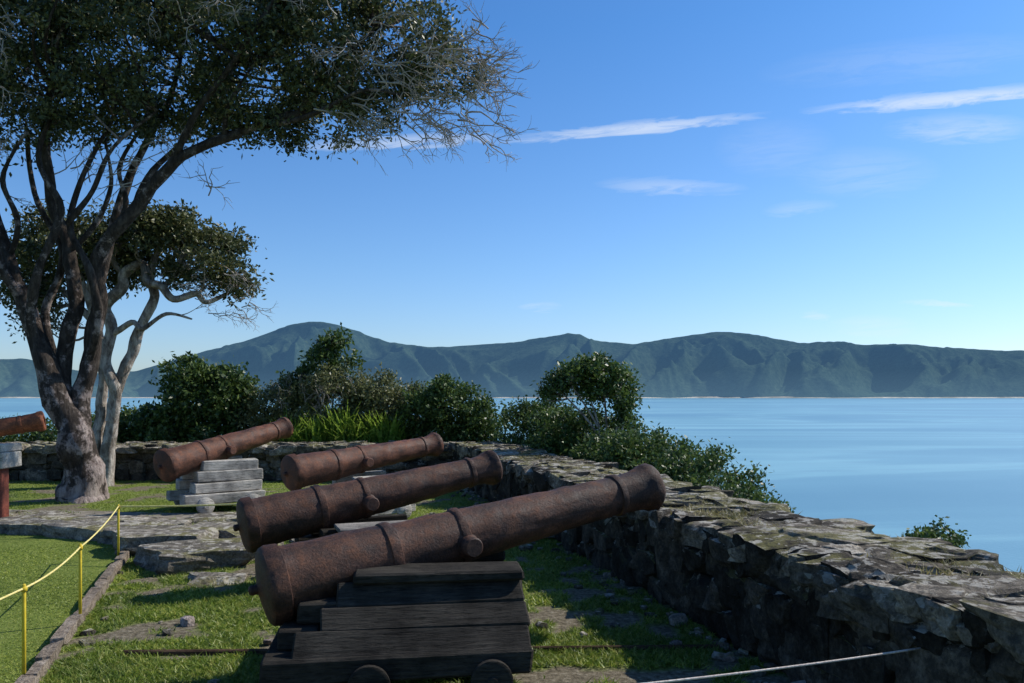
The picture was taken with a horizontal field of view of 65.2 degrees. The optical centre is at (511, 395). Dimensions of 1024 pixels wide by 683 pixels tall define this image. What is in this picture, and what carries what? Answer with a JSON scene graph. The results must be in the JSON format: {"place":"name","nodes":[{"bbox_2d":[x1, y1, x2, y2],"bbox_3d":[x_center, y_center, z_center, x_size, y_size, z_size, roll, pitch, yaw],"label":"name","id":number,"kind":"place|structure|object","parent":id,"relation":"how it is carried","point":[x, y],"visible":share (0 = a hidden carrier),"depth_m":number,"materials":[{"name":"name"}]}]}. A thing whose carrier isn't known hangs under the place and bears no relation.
{"place":"outdoors","nodes":[
{"label":"outdoors","id":0,"kind":"place"},
{"bbox_2d":[0,533,116,682],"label":"mown grass","id":1,"kind":"structure","parent":0,"point":[53,607],"depth_m":7.40,"materials":[{"name":"green plant"}]},
{"bbox_2d":[15,510,236,525],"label":"path","id":2,"kind":"structure","parent":0,"point":[178,516],"depth_m":11.95,"materials":[{"name":"stone"}]},
{"bbox_2d":[0,443,21,517],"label":"cannon support","id":3,"kind":"object","parent":2,"relation":"on","point":[10,455],"visible":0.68,"depth_m":11.14,"materials":[{"name":"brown wood"}]},
{"bbox_2d":[0,411,46,436],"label":"cannon","id":4,"kind":"object","parent":3,"relation":"on","point":[32,422],"visible":1,"depth_m":11.81,"materials":[{"name":"orange metal"}]},
{"bbox_2d":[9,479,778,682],"bbox_3d":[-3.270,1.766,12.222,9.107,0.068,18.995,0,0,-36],"label":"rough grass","id":5,"kind":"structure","parent":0,"point":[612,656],"depth_m":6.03,"materials":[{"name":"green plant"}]},
{"bbox_2d":[0,480,790,682],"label":"ground","id":6,"kind":"structure","parent":0,"point":[567,673],"depth_m":6.75,"materials":[{"name":"green plant"}]},
{"bbox_2d":[9,510,24,516],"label":"stone slab","id":7,"kind":"structure","parent":6,"relation":"on","point":[12,513],"depth_m":11.99,"materials":[{"name":"grey stone"}]},
{"bbox_2d":[0,516,41,520],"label":"stone slab","id":8,"kind":"structure","parent":6,"relation":"on","point":[10,518],"depth_m":11.06,"materials":[{"name":"grey stone"}]},
{"bbox_2d":[0,517,61,534],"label":"stone slab","id":9,"kind":"structure","parent":6,"relation":"on","point":[27,526],"depth_m":10.40,"materials":[{"name":"grey stone"}]},
{"bbox_2d":[17,510,81,519],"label":"stone slab","id":10,"kind":"structure","parent":6,"relation":"on","point":[52,515],"depth_m":11.73,"materials":[{"name":"grey stone"}]},
{"bbox_2d":[14,550,129,682],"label":"kerb","id":11,"kind":"structure","parent":6,"relation":"on","point":[48,654],"depth_m":5.99,"materials":[{"name":"stone"}]},
{"bbox_2d":[20,584,26,674],"bbox_3d":[-3.020,1.506,4.950,0.038,0.688,0.036,0,0,0],"label":"barrier post","id":12,"kind":"object","parent":11,"relation":"on","point":[24,587],"visible":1,"depth_m":4.94,"materials":[{"name":"yellow metal"}]},
{"bbox_2d":[0,506,118,599],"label":"barrier rope","id":13,"kind":"object","parent":12,"relation":"attached to","point":[33,583],"visible":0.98,"depth_m":5.63,"materials":[{"name":"yellow fabric"}]},
{"bbox_2d":[78,544,82,613],"bbox_3d":[-3.400,1.506,6.300,0.038,0.688,0.036,0,0,0],"label":"barrier post","id":14,"kind":"object","parent":11,"relation":"on","point":[80,579],"visible":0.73,"depth_m":6.29,"materials":[{"name":"yellow metal"}]},
{"bbox_2d":[116,504,119,555],"bbox_3d":[-4.330,1.521,8.800,0.038,0.658,0.036,0,0,0],"label":"barrier post","id":15,"kind":"object","parent":11,"relation":"on","point":[118,531],"visible":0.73,"depth_m":8.79,"materials":[{"name":"yellow metal"}]},
{"bbox_2d":[119,503,236,506],"bbox_3d":[-3.112,1.180,8.562,2.482,0.099,0.044,0,0,12],"label":"barrier rope","id":16,"kind":"object","parent":15,"relation":"attached to","point":[182,505],"visible":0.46,"depth_m":8.65,"materials":[{"name":"yellow fabric"}]},
{"bbox_2d":[0,401,145,442],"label":"bush","id":17,"kind":"object","parent":6,"relation":"on","point":[47,434],"visible":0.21,"depth_m":19.13,"materials":[{"name":"green plant"}]},
{"bbox_2d":[41,517,138,540],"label":"stone slab","id":18,"kind":"structure","parent":6,"relation":"on","point":[81,529],"depth_m":10.10,"materials":[{"name":"grey stone"}]},
{"bbox_2d":[82,515,163,521],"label":"stone slab","id":19,"kind":"structure","parent":6,"relation":"on","point":[114,518],"depth_m":11.41,"materials":[{"name":"grey stone"}]},
{"bbox_2d":[0,198,277,485],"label":"tree","id":20,"kind":"object","parent":6,"relation":"on","point":[178,232],"visible":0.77,"depth_m":15.73,"materials":[{"name":"green plant"}]},
{"bbox_2d":[97,525,186,544],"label":"stone slab","id":21,"kind":"structure","parent":6,"relation":"on","point":[106,536],"depth_m":9.86,"materials":[{"name":"grey stone"}]},
{"bbox_2d":[124,519,191,525],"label":"stone slab","id":22,"kind":"structure","parent":6,"relation":"on","point":[163,522],"depth_m":10.71,"materials":[{"name":"grey stone"}]},
{"bbox_2d":[111,527,219,555],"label":"stone slab","id":23,"kind":"structure","parent":6,"relation":"on","point":[131,540],"depth_m":9.07,"materials":[{"name":"grey stone"}]},
{"bbox_2d":[119,350,263,442],"bbox_3d":[-7.597,0.462,19.274,3.901,3.121,2.483,0,0,0],"label":"bush","id":24,"kind":"object","parent":6,"relation":"on","point":[213,393],"visible":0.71,"depth_m":18.74,"materials":[{"name":"green plant"}]},
{"bbox_2d":[133,538,255,575],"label":"stone slab","id":25,"kind":"structure","parent":6,"relation":"on","point":[173,557],"depth_m":8.33,"materials":[{"name":"grey stone"}]},
{"bbox_2d":[183,512,236,523],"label":"stone slab","id":26,"kind":"structure","parent":6,"relation":"on","point":[219,517],"depth_m":11.33,"materials":[{"name":"grey stone"}]},
{"bbox_2d":[187,521,239,538],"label":"stone slab","id":27,"kind":"structure","parent":6,"relation":"on","point":[225,530],"depth_m":9.97,"materials":[{"name":"grey stone"}]},
{"bbox_2d":[166,456,264,513],"bbox_3d":[-4.706,1.394,12.709,1.268,0.803,1.189,0,0,-40],"label":"gun carriage","id":28,"kind":"object","parent":6,"relation":"on","point":[232,479],"visible":0.73,"depth_m":12.45,"materials":[{"name":"grey wood"}]},
{"bbox_2d":[153,417,292,481],"bbox_3d":[-4.609,0.807,12.963,0.587,0.515,2.526,0,12,32],"label":"cannon","id":29,"kind":"object","parent":28,"relation":"on","point":[172,464],"visible":0.99,"depth_m":12.55,"materials":[{"name":"metal"}]},
{"bbox_2d":[187,572,247,588],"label":"stone slab","id":30,"kind":"structure","parent":6,"relation":"on","point":[207,579],"depth_m":7.67,"materials":[{"name":"grey stone"}]},
{"bbox_2d":[0,440,474,480],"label":"parapet wall","id":31,"kind":"structure","parent":6,"relation":"on","point":[43,460],"depth_m":16.95,"materials":[{"name":"stone"}]},
{"bbox_2d":[0,0,539,503],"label":"tree","id":32,"kind":"object","parent":6,"relation":"on","point":[278,34],"visible":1,"depth_m":13.45,"materials":[{"name":"green plant"}]},
{"bbox_2d":[250,322,366,413],"bbox_3d":[-4.845,0.123,19.238,2.733,3.838,1.118,0,0,0],"label":"sapling","id":33,"kind":"object","parent":6,"relation":"on","point":[327,347],"visible":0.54,"depth_m":19.11,"materials":[{"name":"green plant"}]},
{"bbox_2d":[227,357,405,441],"bbox_3d":[-4.468,0.544,18.964,4.496,2.952,2.376,0,0,0],"label":"shrub","id":34,"kind":"object","parent":6,"relation":"on","point":[325,389],"visible":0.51,"depth_m":18.62,"materials":[{"name":"green plant"}]},
{"bbox_2d":[263,400,419,442],"bbox_3d":[-3.835,0.966,18.334,3.981,1.867,2.042,0,0,0],"label":"strap leaf plant","id":35,"kind":"object","parent":6,"relation":"on","point":[346,429],"visible":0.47,"depth_m":18.00,"materials":[{"name":"green plant"}]},
{"bbox_2d":[294,514,407,541],"bbox_3d":[-1.526,1.524,7.948,1.343,0.542,1.227,0,0,-28],"label":"gun carriage","id":36,"kind":"object","parent":6,"relation":"on","point":[333,530],"visible":0.01,"depth_m":8.26,"materials":[{"name":"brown wood"}]},
{"bbox_2d":[233,450,502,552],"bbox_3d":[-1.369,0.995,8.026,2.778,0.519,0.588,-11,5,-29],"label":"cannon","id":37,"kind":"object","parent":36,"relation":"on","point":[276,518],"visible":0.98,"depth_m":7.71,"materials":[{"name":"metal"}]},
{"bbox_2d":[334,520,405,532],"bbox_3d":[-1.120,1.229,7.550,1.055,0.050,0.404,0,0,-20],"label":"timber plank","id":38,"kind":"object","parent":36,"relation":"on","point":[341,527],"visible":0.34,"depth_m":7.45,"materials":[{"name":"grey wood"}]},
{"bbox_2d":[332,470,415,517],"bbox_3d":[-2.138,1.473,11.816,1.192,0.644,1.080,0,0,-42],"label":"gun carriage","id":39,"kind":"object","parent":6,"relation":"on","point":[407,510],"visible":0.23,"depth_m":11.82,"materials":[{"name":"grey wood"}]},
{"bbox_2d":[280,432,443,490],"bbox_3d":[-2.159,0.920,11.867,2.709,0.518,0.588,-9,6,-44],"label":"cannon","id":40,"kind":"object","parent":39,"relation":"on","point":[299,471],"visible":0.98,"depth_m":11.47,"materials":[{"name":"metal"}]},
{"bbox_2d":[355,370,429,439],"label":"shrub","id":41,"kind":"object","parent":6,"relation":"on","point":[385,391],"visible":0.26,"depth_m":18.52,"materials":[{"name":"green plant"}]},
{"bbox_2d":[259,551,533,682],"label":"gun carriage","id":42,"kind":"object","parent":6,"relation":"on","point":[407,621],"visible":0.98,"depth_m":4.79,"materials":[{"name":"black wood"}]},
{"bbox_2d":[248,463,665,625],"bbox_3d":[-0.252,0.963,5.674,3.160,0.507,0.576,-10,5,-28],"label":"cannon","id":43,"kind":"object","parent":42,"relation":"on","point":[290,577],"visible":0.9,"depth_m":5.37,"materials":[{"name":"metal"}]},
{"bbox_2d":[122,644,720,655],"bbox_3d":[-0.600,1.783,5.620,4.207,0.042,0.040,0,0,-2],"label":"timber plank","id":44,"kind":"object","parent":6,"relation":"on","point":[212,651],"visible":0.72,"depth_m":5.57,"materials":[{"name":"brown wood"}]},
{"bbox_2d":[79,488,805,682],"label":"rubble","id":45,"kind":"object","parent":6,"relation":"on","point":[187,621],"visible":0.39,"depth_m":6.24,"materials":[{"name":"grey stone"}]},
{"bbox_2d":[390,370,516,442],"bbox_3d":[-1.303,0.751,18.435,2.909,2.708,2.217,0,0,0],"label":"bush","id":46,"kind":"object","parent":6,"relation":"on","point":[474,421],"visible":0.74,"depth_m":18.04,"materials":[{"name":"green plant"}]},
{"bbox_2d":[486,394,601,447],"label":"bush","id":47,"kind":"object","parent":6,"relation":"on","point":[517,436],"visible":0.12,"depth_m":16.59,"materials":[{"name":"green plant"}]},
{"bbox_2d":[521,400,648,457],"bbox_3d":[1.390,1.427,14.928,2.710,2.710,1.999,0,0,0],"label":"bush","id":48,"kind":"object","parent":6,"relation":"on","point":[566,430],"visible":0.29,"depth_m":14.66,"materials":[{"name":"green plant"}]},
{"bbox_2d":[530,350,649,437],"bbox_3d":[1.380,0.976,14.343,2.157,3.623,1.387,0,0,0],"label":"tree","id":49,"kind":"object","parent":6,"relation":"on","point":[587,374],"visible":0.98,"depth_m":14.12,"materials":[{"name":"green plant"}]},
{"bbox_2d":[560,419,661,464],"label":"bush","id":50,"kind":"object","parent":6,"relation":"on","point":[581,453],"visible":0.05,"depth_m":13.12,"materials":[{"name":"green plant"}]},
{"bbox_2d":[584,423,731,483],"bbox_3d":[2.091,1.872,12.306,2.520,2.963,2.017,0,0,0],"label":"bush","id":51,"kind":"object","parent":6,"relation":"on","point":[620,450],"visible":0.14,"depth_m":12.12,"materials":[{"name":"green plant"}]},
{"bbox_2d":[623,437,781,499],"bbox_3d":[2.534,1.988,10.949,2.315,2.877,1.935,0,0,0],"label":"bush","id":52,"kind":"object","parent":6,"relation":"on","point":[671,468],"visible":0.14,"depth_m":10.70,"materials":[{"name":"green plant"}]},
{"bbox_2d":[674,462,796,512],"bbox_3d":[2.723,2.137,9.708,1.948,2.725,1.855,0,0,43],"label":"bush","id":53,"kind":"object","parent":6,"relation":"on","point":[756,495],"visible":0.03,"depth_m":9.64,"materials":[{"name":"green plant"}]},
{"bbox_2d":[448,441,1023,682],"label":"sea wall","id":54,"kind":"structure","parent":6,"relation":"on","point":[794,590],"depth_m":5.13,"materials":[{"name":"stone"}]},
{"bbox_2d":[491,447,1023,602],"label":"wall top grass","id":55,"kind":"structure","parent":54,"relation":"on","point":[731,517],"depth_m":6.53,"materials":[{"name":"green plant"}]},
{"bbox_2d":[897,515,971,549],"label":"bush","id":56,"kind":"object","parent":6,"relation":"on","point":[954,538],"visible":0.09,"depth_m":7.94,"materials":[{"name":"green plant"}]},
{"bbox_2d":[0,398,1023,571],"bbox_3d":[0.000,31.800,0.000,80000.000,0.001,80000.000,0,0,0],"label":"sea","id":57,"kind":"structure","parent":0,"point":[893,467],"depth_m":458.38,"materials":[{"name":"liquid"}]},
{"bbox_2d":[0,322,1023,397],"bbox_3d":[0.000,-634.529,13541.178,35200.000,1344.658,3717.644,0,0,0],"label":"hills","id":58,"kind":"structure","parent":0,"point":[721,364],"depth_m":13045.22,"materials":[{"name":"green plant"}]},
{"bbox_2d":[0,396,1023,397],"bbox_3d":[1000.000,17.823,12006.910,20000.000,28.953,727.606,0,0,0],"label":"beach","id":59,"kind":"structure","parent":0,"point":[656,397],"depth_m":12019.13,"materials":[{"name":"beige sand"}]},
{"bbox_2d":[0,0,1023,372],"label":"sky","id":60,"kind":"structure","parent":0,"point":[799,171],"materials":[{"name":"blue"}]},
{"bbox_3d":[-0.300,1.506,3.100,0.038,0.688,0.036,0,0,0],"label":"barrier post","id":61,"kind":"object","parent":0,"visible":0},
{"bbox_2d":[645,647,920,682],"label":"barrier rope","id":62,"kind":"object","parent":61,"relation":"attached to","point":[777,668],"visible":1,"depth_m":3.63,"materials":[{"name":"white fabric"}]}
]}

